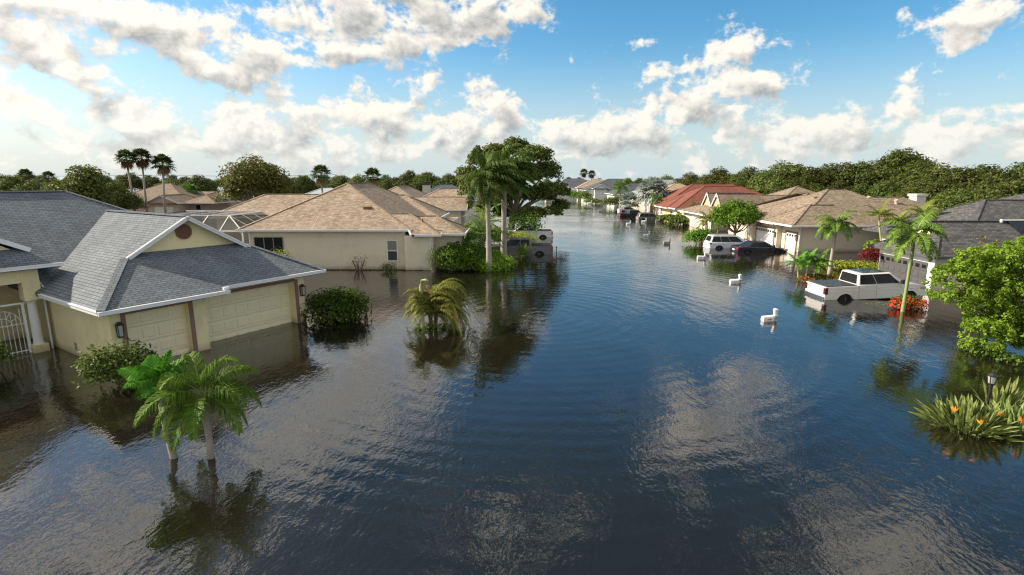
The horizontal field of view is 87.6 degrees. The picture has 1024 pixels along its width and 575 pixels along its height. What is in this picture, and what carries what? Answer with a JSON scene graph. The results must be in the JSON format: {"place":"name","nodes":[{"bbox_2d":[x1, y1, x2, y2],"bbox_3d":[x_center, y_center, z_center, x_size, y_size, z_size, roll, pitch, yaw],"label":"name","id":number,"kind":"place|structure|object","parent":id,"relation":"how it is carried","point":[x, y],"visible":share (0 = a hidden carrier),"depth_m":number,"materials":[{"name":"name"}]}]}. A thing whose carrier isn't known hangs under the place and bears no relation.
{"place":"outdoors","nodes":[
{"label":"outdoors","id":0,"kind":"place"},
{"bbox_2d":[0,181,1023,574],"bbox_3d":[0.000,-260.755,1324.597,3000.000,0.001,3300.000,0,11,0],"label":"water","id":1,"kind":"structure","parent":0,"point":[608,391],"depth_m":14.55,"materials":[{"name":"liquid"}]},
{"bbox_2d":[0,340,24,371],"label":"leafy bush","id":2,"kind":"object","parent":1,"relation":"on","point":[2,355],"visible":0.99,"depth_m":19.83,"materials":[{"name":"green plant"}]},
{"bbox_2d":[0,175,32,190],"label":"tree","id":3,"kind":"object","parent":1,"relation":"on","point":[10,183],"visible":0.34,"depth_m":96.68,"materials":[{"name":"green plant"}]},
{"bbox_2d":[12,179,43,190],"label":"tree","id":4,"kind":"object","parent":1,"relation":"on","point":[28,185],"visible":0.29,"depth_m":93.50,"materials":[{"name":"green plant"}]},
{"bbox_2d":[42,164,119,206],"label":"leafy tree","id":5,"kind":"object","parent":1,"relation":"on","point":[87,176],"visible":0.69,"depth_m":67.56,"materials":[{"name":"green plant"}]},
{"bbox_2d":[70,336,157,387],"bbox_3d":[-13.528,2.934,18.556,2.148,2.501,2.246,2,12,9],"label":"leafy bush","id":6,"kind":"object","parent":1,"relation":"on","point":[113,363],"visible":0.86,"depth_m":18.01,"materials":[{"name":"green plant"}]},
{"bbox_2d":[91,180,149,209],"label":"tree","id":7,"kind":"object","parent":1,"relation":"on","point":[122,193],"visible":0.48,"depth_m":86.44,"materials":[{"name":"green plant"}]},
{"bbox_2d":[115,172,149,190],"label":"tree","id":8,"kind":"object","parent":1,"relation":"on","point":[137,184],"visible":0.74,"depth_m":153.43,"materials":[{"name":"green plant"}]},
{"bbox_2d":[117,349,195,458],"bbox_3d":[-8.923,3.345,13.705,1.587,3.672,1.700,-11,16,-42],"label":"christmas palm","id":9,"kind":"object","parent":1,"relation":"on","point":[150,369],"visible":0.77,"depth_m":13.27,"materials":[{"name":"green plant"}]},
{"bbox_2d":[181,174,221,195],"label":"tree","id":10,"kind":"object","parent":1,"relation":"on","point":[202,183],"visible":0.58,"depth_m":115.21,"materials":[{"name":"green plant"}]},
{"bbox_2d":[167,210,266,243],"bbox_3d":[-30.000,-4.899,51.815,12.090,4.660,8.605,0,11,0],"label":"pool cage","id":11,"kind":"object","parent":1,"relation":"on","point":[228,222],"visible":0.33,"depth_m":49.22,"materials":[{"name":"white paint"}]},
{"bbox_2d":[212,153,300,203],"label":"leafy tree","id":12,"kind":"object","parent":1,"relation":"on","point":[244,175],"visible":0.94,"depth_m":78.65,"materials":[{"name":"green plant"}]},
{"bbox_2d":[293,175,319,192],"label":"tree","id":13,"kind":"object","parent":1,"relation":"on","point":[306,184],"visible":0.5,"depth_m":116.63,"materials":[{"name":"green plant"}]},
{"bbox_2d":[300,284,371,324],"bbox_3d":[-9.008,1.132,27.408,3.736,2.530,2.790,-6,13,-28],"label":"leafy bush","id":14,"kind":"object","parent":1,"relation":"on","point":[329,304],"visible":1,"depth_m":26.79,"materials":[{"name":"green plant"}]},
{"bbox_2d":[325,175,351,187],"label":"tree","id":15,"kind":"object","parent":1,"relation":"on","point":[339,180],"visible":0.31,"depth_m":131.16,"materials":[{"name":"green plant"}]},
{"bbox_2d":[391,174,415,186],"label":"tree","id":16,"kind":"object","parent":1,"relation":"on","point":[405,180],"visible":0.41,"depth_m":126.14,"materials":[{"name":"green plant"}]},
{"bbox_2d":[409,172,442,190],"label":"tree","id":17,"kind":"object","parent":1,"relation":"on","point":[417,184],"visible":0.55,"depth_m":124.22,"materials":[{"name":"green plant"}]},
{"bbox_2d":[425,245,439,272],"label":"bare shrub","id":18,"kind":"object","parent":1,"relation":"on","point":[434,262],"visible":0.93,"depth_m":40.87,"materials":[{"name":"green plant"}]},
{"bbox_2d":[402,278,477,335],"bbox_3d":[-3.482,1.054,25.902,3.637,3.274,3.749,0,11,0],"label":"weeping shrub","id":19,"kind":"object","parent":1,"relation":"on","point":[443,300],"visible":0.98,"depth_m":25.21,"materials":[{"name":"green plant"}]},
{"bbox_2d":[432,175,462,186],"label":"tree","id":20,"kind":"object","parent":1,"relation":"on","point":[451,180],"visible":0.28,"depth_m":121.77,"materials":[{"name":"green plant"}]},
{"bbox_2d":[464,203,506,238],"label":"date palm","id":21,"kind":"object","parent":1,"relation":"on","point":[483,213],"visible":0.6,"depth_m":50.12,"materials":[{"name":"green plant"}]},
{"bbox_2d":[464,218,509,247],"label":"date palm","id":22,"kind":"object","parent":1,"relation":"on","point":[481,231],"visible":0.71,"depth_m":45.27,"materials":[{"name":"green plant"}]},
{"bbox_2d":[473,253,517,271],"bbox_3d":[-1.516,-1.764,43.078,3.901,1.998,4.472,-8,14,-33],"label":"hedge","id":23,"kind":"object","parent":1,"relation":"on","point":[500,262],"visible":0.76,"depth_m":42.02,"materials":[{"name":"green plant"}]},
{"bbox_2d":[476,144,544,254],"bbox_3d":[0.032,-7.029,46.962,5.454,10.764,5.562,-8,14,-33],"label":"royal palm","id":24,"kind":"object","parent":1,"relation":"on","point":[522,167],"visible":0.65,"depth_m":46.16,"materials":[{"name":"green plant"}]},
{"bbox_2d":[491,237,553,253],"bbox_3d":[0.700,-3.799,51.876,6.600,2.040,2.500,0,11,0],"label":"pickup truck","id":25,"kind":"object","parent":1,"relation":"on","point":[541,248],"visible":0.48,"depth_m":50.88,"materials":[{"name":"grey paint"}]},
{"bbox_2d":[508,242,539,259],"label":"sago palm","id":26,"kind":"object","parent":1,"relation":"on","point":[522,252],"visible":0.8,"depth_m":48.46,"materials":[{"name":"green plant"}]},
{"bbox_2d":[506,210,545,231],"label":"leafy bush","id":27,"kind":"object","parent":1,"relation":"on","point":[526,219],"visible":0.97,"depth_m":65.78,"materials":[{"name":"green plant"}]},
{"bbox_2d":[508,224,552,237],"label":"pickup truck","id":28,"kind":"object","parent":1,"relation":"on","point":[544,233],"visible":0.54,"depth_m":65.57,"materials":[{"name":"silver metal"}]},
{"bbox_2d":[618,191,640,208],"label":"silver palm","id":29,"kind":"object","parent":1,"relation":"on","point":[628,196],"visible":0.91,"depth_m":118.47,"materials":[{"name":"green plant"}]},
{"bbox_2d":[665,215,690,224],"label":"shrub","id":30,"kind":"object","parent":1,"relation":"on","point":[682,219],"visible":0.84,"depth_m":83.50,"materials":[{"name":"green plant"}]},
{"bbox_2d":[672,171,701,185],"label":"tree","id":31,"kind":"object","parent":1,"relation":"on","point":[689,179],"visible":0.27,"depth_m":139.98,"materials":[{"name":"green plant"}]},
{"bbox_2d":[682,227,715,244],"bbox_3d":[20.567,-5.324,58.759,3.694,2.760,3.559,3,12,12],"label":"leafy bush","id":32,"kind":"object","parent":1,"relation":"on","point":[696,235],"visible":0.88,"depth_m":57.91,"materials":[{"name":"green plant"}]},
{"bbox_2d":[697,166,729,183],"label":"tree","id":33,"kind":"object","parent":1,"relation":"on","point":[717,176],"visible":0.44,"depth_m":128.05,"materials":[{"name":"green plant"}]},
{"bbox_2d":[703,234,747,247],"bbox_3d":[22.950,-4.686,56.186,5.100,1.850,2.430,0,11,0],"label":"minivan","id":34,"kind":"object","parent":1,"relation":"on","point":[718,240],"visible":0.41,"depth_m":55.27,"materials":[{"name":"white paint"}]},
{"bbox_2d":[726,165,759,184],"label":"tree","id":35,"kind":"object","parent":1,"relation":"on","point":[745,174],"visible":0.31,"depth_m":120.54,"materials":[{"name":"green plant"}]},
{"bbox_2d":[730,241,787,251],"bbox_3d":[24.575,-3.894,53.228,5.150,1.470,2.300,0,11,-1],"label":"sedan","id":36,"kind":"object","parent":1,"relation":"on","point":[754,246],"visible":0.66,"depth_m":52.39,"materials":[{"name":"black paint"}]},
{"bbox_2d":[769,180,809,193],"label":"tree","id":37,"kind":"object","parent":1,"relation":"on","point":[795,183],"visible":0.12,"depth_m":89.72,"materials":[{"name":"green plant"}]},
{"bbox_2d":[772,162,807,187],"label":"tree","id":38,"kind":"object","parent":1,"relation":"on","point":[777,176],"visible":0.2,"depth_m":96.85,"materials":[{"name":"green plant"}]},
{"bbox_2d":[784,165,833,188],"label":"tree","id":39,"kind":"object","parent":1,"relation":"on","point":[810,177],"visible":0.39,"depth_m":92.52,"materials":[{"name":"green plant"}]},
{"bbox_2d":[783,248,835,279],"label":"areca palm","id":40,"kind":"object","parent":1,"relation":"on","point":[811,260],"visible":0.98,"depth_m":37.48,"materials":[{"name":"green plant"}]},
{"bbox_2d":[794,271,838,281],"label":"red flower bush","id":41,"kind":"object","parent":1,"relation":"on","point":[819,276],"visible":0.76,"depth_m":37.48,"materials":[{"name":"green plant"}]},
{"bbox_2d":[815,162,851,188],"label":"tree","id":42,"kind":"object","parent":1,"relation":"on","point":[827,168],"visible":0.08,"depth_m":94.94,"materials":[{"name":"green plant"}]},
{"bbox_2d":[814,210,859,273],"bbox_3d":[24.009,-2.994,39.959,3.076,5.634,2.754,0,11,0],"label":"feather palm","id":43,"kind":"object","parent":1,"relation":"on","point":[833,226],"visible":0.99,"depth_m":39.46,"materials":[{"name":"green plant"}]},
{"bbox_2d":[825,180,852,190],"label":"tree","id":44,"kind":"object","parent":1,"relation":"on","point":[836,185],"visible":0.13,"depth_m":85.88,"materials":[{"name":"green plant"}]},
{"bbox_2d":[826,162,864,186],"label":"tree","id":45,"kind":"object","parent":1,"relation":"on","point":[849,171],"visible":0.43,"depth_m":92.32,"materials":[{"name":"green plant"}]},
{"bbox_2d":[815,259,877,269],"bbox_3d":[26.545,-1.418,42.140,4.596,1.693,1.624,7,13,32],"label":"yellow bush","id":46,"kind":"object","parent":1,"relation":"on","point":[845,264],"visible":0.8,"depth_m":41.77,"materials":[{"name":"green plant"}]},
{"bbox_2d":[850,183,873,196],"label":"tree","id":47,"kind":"object","parent":1,"relation":"on","point":[859,188],"visible":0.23,"depth_m":83.82,"materials":[{"name":"green plant"}]},
{"bbox_2d":[804,268,926,299],"bbox_3d":[21.552,-0.016,32.650,6.300,2.054,2.500,-3,12,-1],"label":"pickup truck","id":48,"kind":"object","parent":1,"relation":"on","point":[866,283],"visible":0.87,"depth_m":31.70,"materials":[{"name":"white paint"}]},
{"bbox_2d":[844,159,889,187],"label":"tree","id":49,"kind":"object","parent":1,"relation":"on","point":[862,167],"visible":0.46,"depth_m":91.01,"materials":[{"name":"green plant"}]},
{"bbox_2d":[857,239,879,263],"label":"croton bush","id":50,"kind":"object","parent":1,"relation":"on","point":[869,253],"visible":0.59,"depth_m":44.69,"materials":[{"name":"red plant"}]},
{"bbox_2d":[847,167,896,187],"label":"tree","id":51,"kind":"object","parent":1,"relation":"on","point":[877,173],"visible":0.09,"depth_m":89.16,"materials":[{"name":"green plant"}]},
{"bbox_2d":[861,179,908,197],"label":"tree","id":52,"kind":"object","parent":1,"relation":"on","point":[883,189],"visible":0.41,"depth_m":81.81,"materials":[{"name":"green plant"}]},
{"bbox_2d":[857,198,946,240],"bbox_3d":[32.063,-4.259,44.515,6.204,6.369,3.032,2,12,11],"label":"areca palm","id":53,"kind":"object","parent":1,"relation":"on","point":[881,212],"visible":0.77,"depth_m":44.05,"materials":[{"name":"green plant"}]},
{"bbox_2d":[887,293,929,309],"bbox_3d":[22.059,1.150,29.805,2.214,1.541,1.428,0,11,0],"label":"red flower bush","id":54,"kind":"object","parent":1,"relation":"on","point":[912,301],"visible":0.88,"depth_m":29.44,"materials":[{"name":"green plant"}]},
{"bbox_2d":[889,176,933,198],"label":"tree","id":55,"kind":"object","parent":1,"relation":"on","point":[919,184],"visible":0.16,"depth_m":78.14,"materials":[{"name":"green plant"}]},
{"bbox_2d":[888,162,943,184],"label":"tree","id":56,"kind":"object","parent":1,"relation":"on","point":[916,170],"visible":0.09,"depth_m":85.22,"materials":[{"name":"green plant"}]},
{"bbox_2d":[895,162,973,187],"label":"tree","id":57,"kind":"object","parent":1,"relation":"on","point":[946,170],"visible":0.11,"depth_m":81.83,"materials":[{"name":"green plant"}]},
{"bbox_2d":[926,185,964,207],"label":"tree","id":58,"kind":"object","parent":1,"relation":"on","point":[941,196],"visible":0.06,"depth_m":58.69,"materials":[{"name":"green plant"}]},
{"bbox_2d":[920,165,991,203],"bbox_3d":[52.834,-9.726,63.313,7.748,9.350,8.292,-6,13,-28],"label":"tree","id":59,"kind":"object","parent":1,"relation":"on","point":[960,179],"visible":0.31,"depth_m":62.04,"materials":[{"name":"green plant"}]},
{"bbox_2d":[936,190,982,208],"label":"tree","id":60,"kind":"object","parent":1,"relation":"on","point":[948,204],"visible":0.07,"depth_m":56.39,"materials":[{"name":"green plant"}]},
{"bbox_2d":[908,393,1023,441],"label":"bird of paradise","id":61,"kind":"object","parent":1,"relation":"on","point":[967,415],"visible":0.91,"depth_m":15.03,"materials":[{"name":"green plant"}]},
{"bbox_2d":[951,164,1000,180],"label":"tree","id":62,"kind":"object","parent":1,"relation":"on","point":[984,169],"visible":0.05,"depth_m":63.80,"materials":[{"name":"green plant"}]},
{"bbox_2d":[949,180,1007,204],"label":"tree","id":63,"kind":"object","parent":1,"relation":"on","point":[972,193],"visible":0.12,"depth_m":55.50,"materials":[{"name":"green plant"}]},
{"bbox_2d":[957,166,1023,198],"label":"tree","id":64,"kind":"object","parent":1,"relation":"on","point":[997,176],"visible":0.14,"depth_m":56.10,"materials":[{"name":"green plant"}]},
{"bbox_2d":[957,340,1023,364],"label":"dark plant","id":65,"kind":"object","parent":1,"relation":"in","point":[1005,354],"visible":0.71,"depth_m":21.21,"materials":[{"name":"green plant"}]},
{"bbox_2d":[986,370,998,412],"bbox_3d":[14.467,3.581,16.244,0.255,2.239,0.255,5,12,22],"label":"garden lamp","id":66,"kind":"object","parent":1,"relation":"in","point":[993,376],"visible":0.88,"depth_m":16.05,"materials":[{"name":"black metal"}]},
{"bbox_2d":[962,376,1023,409],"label":"bird of paradise","id":67,"kind":"object","parent":1,"relation":"on","point":[1008,392],"visible":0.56,"depth_m":16.52,"materials":[{"name":"green plant"}]},
{"bbox_2d":[969,177,1023,202],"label":"tree","id":68,"kind":"object","parent":1,"relation":"on","point":[999,191],"visible":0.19,"depth_m":51.49,"materials":[{"name":"green plant"}]},
{"bbox_2d":[978,396,1023,436],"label":"bird of paradise","id":69,"kind":"object","parent":1,"relation":"on","point":[1017,415],"visible":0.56,"depth_m":15.19,"materials":[{"name":"green plant"}]},
{"bbox_2d":[0,0,1023,180],"label":"sky","id":70,"kind":"structure","parent":0,"point":[617,89],"materials":[{"name":"blue"}]},
{"label":"ground","id":71,"kind":"structure","parent":0,"visible":0},
{"bbox_2d":[113,149,137,210],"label":"fan palm","id":72,"kind":"object","parent":71,"relation":"on","point":[125,161],"visible":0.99,"depth_m":87.23,"materials":[{"name":"green plant"}]},
{"bbox_2d":[130,148,154,211],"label":"fan palm","id":73,"kind":"object","parent":71,"relation":"on","point":[141,162],"visible":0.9,"depth_m":89.30,"materials":[{"name":"green plant"}]},
{"bbox_2d":[0,190,325,361],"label":"yellow house","id":74,"kind":"structure","parent":71,"relation":"on","point":[78,272],"depth_m":22.96,"materials":[{"name":"paint"}]},
{"bbox_2d":[125,304,189,361],"bbox_3d":[-13.980,1.995,21.057,0.078,2.528,2.250,7,14,32],"label":"garage door","id":75,"kind":"structure","parent":74,"relation":"in","point":[165,328],"depth_m":21.12,"materials":[{"name":"beige paint"}]},
{"bbox_2d":[205,283,291,341],"bbox_3d":[-12.311,1.246,24.763,0.078,2.528,4.550,7,14,32],"label":"garage door","id":76,"kind":"structure","parent":74,"relation":"in","point":[228,315],"depth_m":24.76,"materials":[{"name":"beige paint"}]},
{"bbox_2d":[149,153,176,212],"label":"fan palm","id":77,"kind":"object","parent":71,"relation":"on","point":[163,169],"visible":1,"depth_m":90.33,"materials":[{"name":"green plant"}]},
{"bbox_2d":[127,183,243,212],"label":"house","id":78,"kind":"structure","parent":71,"relation":"on","point":[179,198],"depth_m":103.04,"materials":[{"name":"pink paint"}]},
{"bbox_2d":[133,351,261,459],"bbox_3d":[-7.766,3.411,13.537,2.602,3.565,2.689,-4,12,-18],"label":"christmas palm","id":79,"kind":"object","parent":71,"relation":"on","point":[176,393],"visible":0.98,"depth_m":13.06,"materials":[{"name":"green plant"}]},
{"bbox_2d":[309,164,331,192],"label":"fan palm","id":80,"kind":"object","parent":71,"relation":"on","point":[321,180],"visible":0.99,"depth_m":87.51,"materials":[{"name":"green plant"}]},
{"bbox_2d":[224,180,469,269],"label":"beige house","id":81,"kind":"structure","parent":71,"relation":"on","point":[339,227],"depth_m":42.38,"materials":[{"name":"paint"}]},
{"bbox_2d":[253,237,284,253],"bbox_3d":[-19.200,-2.497,42.309,2.340,3.060,0.068,0,11,0],"label":"window","id":82,"kind":"structure","parent":81,"relation":"in","point":[267,243],"depth_m":42.12,"materials":[{"name":"black glass"}]},
{"bbox_2d":[386,240,397,260],"bbox_3d":[-9.470,-2.903,42.226,0.860,1.690,0.068,0,11,0],"label":"window","id":83,"kind":"structure","parent":81,"relation":"in","point":[392,245],"depth_m":42.18,"materials":[{"name":"glass"}]},
{"bbox_2d":[362,167,382,185],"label":"fan palm","id":84,"kind":"object","parent":71,"relation":"on","point":[372,171],"visible":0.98,"depth_m":87.55,"materials":[{"name":"green plant"}]},
{"bbox_2d":[389,186,470,224],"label":"brown house","id":85,"kind":"structure","parent":71,"relation":"on","point":[452,202],"depth_m":70.96,"materials":[{"name":"beige paint"}]},
{"bbox_2d":[422,183,480,215],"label":"dark roofed house","id":86,"kind":"structure","parent":71,"relation":"on","point":[427,188],"depth_m":104.20,"materials":[{"name":"white paint"}]},
{"bbox_2d":[433,240,485,270],"bbox_3d":[-4.202,-2.245,42.550,3.769,3.155,5.213,6,13,26],"label":"round hedge","id":87,"kind":"object","parent":71,"relation":"on","point":[461,254],"visible":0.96,"depth_m":41.40,"materials":[{"name":"green plant"}]},
{"bbox_2d":[457,145,521,271],"bbox_3d":[-1.694,-5.480,40.587,5.072,10.258,5.026,0,11,0],"label":"royal palm","id":88,"kind":"object","parent":71,"relation":"on","point":[495,177],"visible":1,"depth_m":39.80,"materials":[{"name":"green plant"}]},
{"bbox_2d":[454,135,571,229],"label":"oak tree","id":89,"kind":"object","parent":71,"relation":"on","point":[548,168],"visible":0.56,"depth_m":68.82,"materials":[{"name":"green plant"}]},
{"bbox_2d":[559,178,586,189],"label":"slate roofed house","id":90,"kind":"structure","parent":71,"relation":"on","point":[573,183],"depth_m":233.58,"materials":[{"name":"white paint"}]},
{"bbox_2d":[580,179,623,200],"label":"white gabled house","id":91,"kind":"structure","parent":71,"relation":"on","point":[598,190],"depth_m":183.74,"materials":[{"name":"white paint"}]},
{"bbox_2d":[605,183,639,203],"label":"mint house","id":92,"kind":"structure","parent":71,"relation":"on","point":[632,187],"depth_m":159.41,"materials":[{"name":"paint"}]},
{"bbox_2d":[635,175,672,211],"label":"tree","id":93,"kind":"object","parent":71,"relation":"on","point":[649,185],"visible":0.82,"depth_m":113.49,"materials":[{"name":"green plant"}]},
{"bbox_2d":[636,183,685,209],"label":"sand roofed house","id":94,"kind":"structure","parent":71,"relation":"on","point":[674,186],"depth_m":126.14,"materials":[{"name":"beige paint"}]},
{"bbox_2d":[653,184,762,214],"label":"red roofed house","id":95,"kind":"structure","parent":71,"relation":"on","point":[674,201],"depth_m":98.52,"materials":[{"name":"beige paint"}]},
{"bbox_2d":[693,207,728,233],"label":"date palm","id":96,"kind":"object","parent":71,"relation":"on","point":[705,222],"visible":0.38,"depth_m":69.62,"materials":[{"name":"green plant"}]},
{"bbox_2d":[707,199,764,234],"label":"round tree","id":97,"kind":"object","parent":71,"relation":"on","point":[742,213],"visible":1,"depth_m":59.72,"materials":[{"name":"green plant"}]},
{"bbox_2d":[678,186,814,230],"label":"twin gable house","id":98,"kind":"structure","parent":71,"relation":"on","point":[692,213],"depth_m":77.64,"materials":[{"name":"beige paint"}]},
{"bbox_2d":[745,160,805,194],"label":"tree","id":99,"kind":"object","parent":71,"relation":"on","point":[767,185],"visible":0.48,"depth_m":99.17,"materials":[{"name":"green plant"}]},
{"bbox_2d":[728,189,938,251],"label":"taupe house","id":100,"kind":"structure","parent":71,"relation":"on","point":[789,222],"depth_m":54.73,"materials":[{"name":"beige paint"}]},
{"bbox_2d":[756,226,773,244],"bbox_3d":[27.707,-5.446,58.583,0.078,2.238,4.100,0,11,0],"label":"garage door","id":101,"kind":"structure","parent":100,"relation":"in","point":[764,234],"depth_m":58.49,"materials":[{"name":"white paint"}]},
{"bbox_2d":[785,232,795,250],"bbox_3d":[28.207,-4.475,54.035,0.078,2.138,2.000,0,11,0],"label":"garage door","id":102,"kind":"structure","parent":100,"relation":"in","point":[790,237],"depth_m":54.04,"materials":[{"name":"white paint"}]},
{"bbox_2d":[870,149,934,178],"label":"tree","id":103,"kind":"object","parent":71,"relation":"on","point":[891,163],"visible":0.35,"depth_m":91.92,"materials":[{"name":"green plant"}]},
{"bbox_2d":[877,147,939,172],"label":"tree","id":104,"kind":"object","parent":71,"relation":"on","point":[919,155],"visible":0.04,"depth_m":93.84,"materials":[{"name":"green plant"}]},
{"bbox_2d":[876,209,948,311],"bbox_3d":[21.136,-1.009,28.427,2.860,6.310,3.221,0,11,0],"label":"feather palm","id":105,"kind":"object","parent":71,"relation":"on","point":[909,234],"visible":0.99,"depth_m":27.97,"materials":[{"name":"green plant"}]},
{"bbox_2d":[862,193,1023,290],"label":"charcoal roofed house","id":106,"kind":"structure","parent":71,"relation":"on","point":[993,220],"depth_m":35.60,"materials":[{"name":"beige paint"}]},
{"bbox_2d":[878,254,927,284],"bbox_3d":[26.707,-0.967,36.686,0.078,2.138,4.500,0,11,0],"label":"garage door","id":107,"kind":"structure","parent":106,"relation":"in","point":[886,262],"depth_m":36.39,"materials":[{"name":"white paint"}]},
{"bbox_2d":[921,236,1023,354],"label":"lime tree","id":108,"kind":"object","parent":71,"relation":"on","point":[1001,320],"visible":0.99,"depth_m":22.11,"materials":[{"name":"green plant"}]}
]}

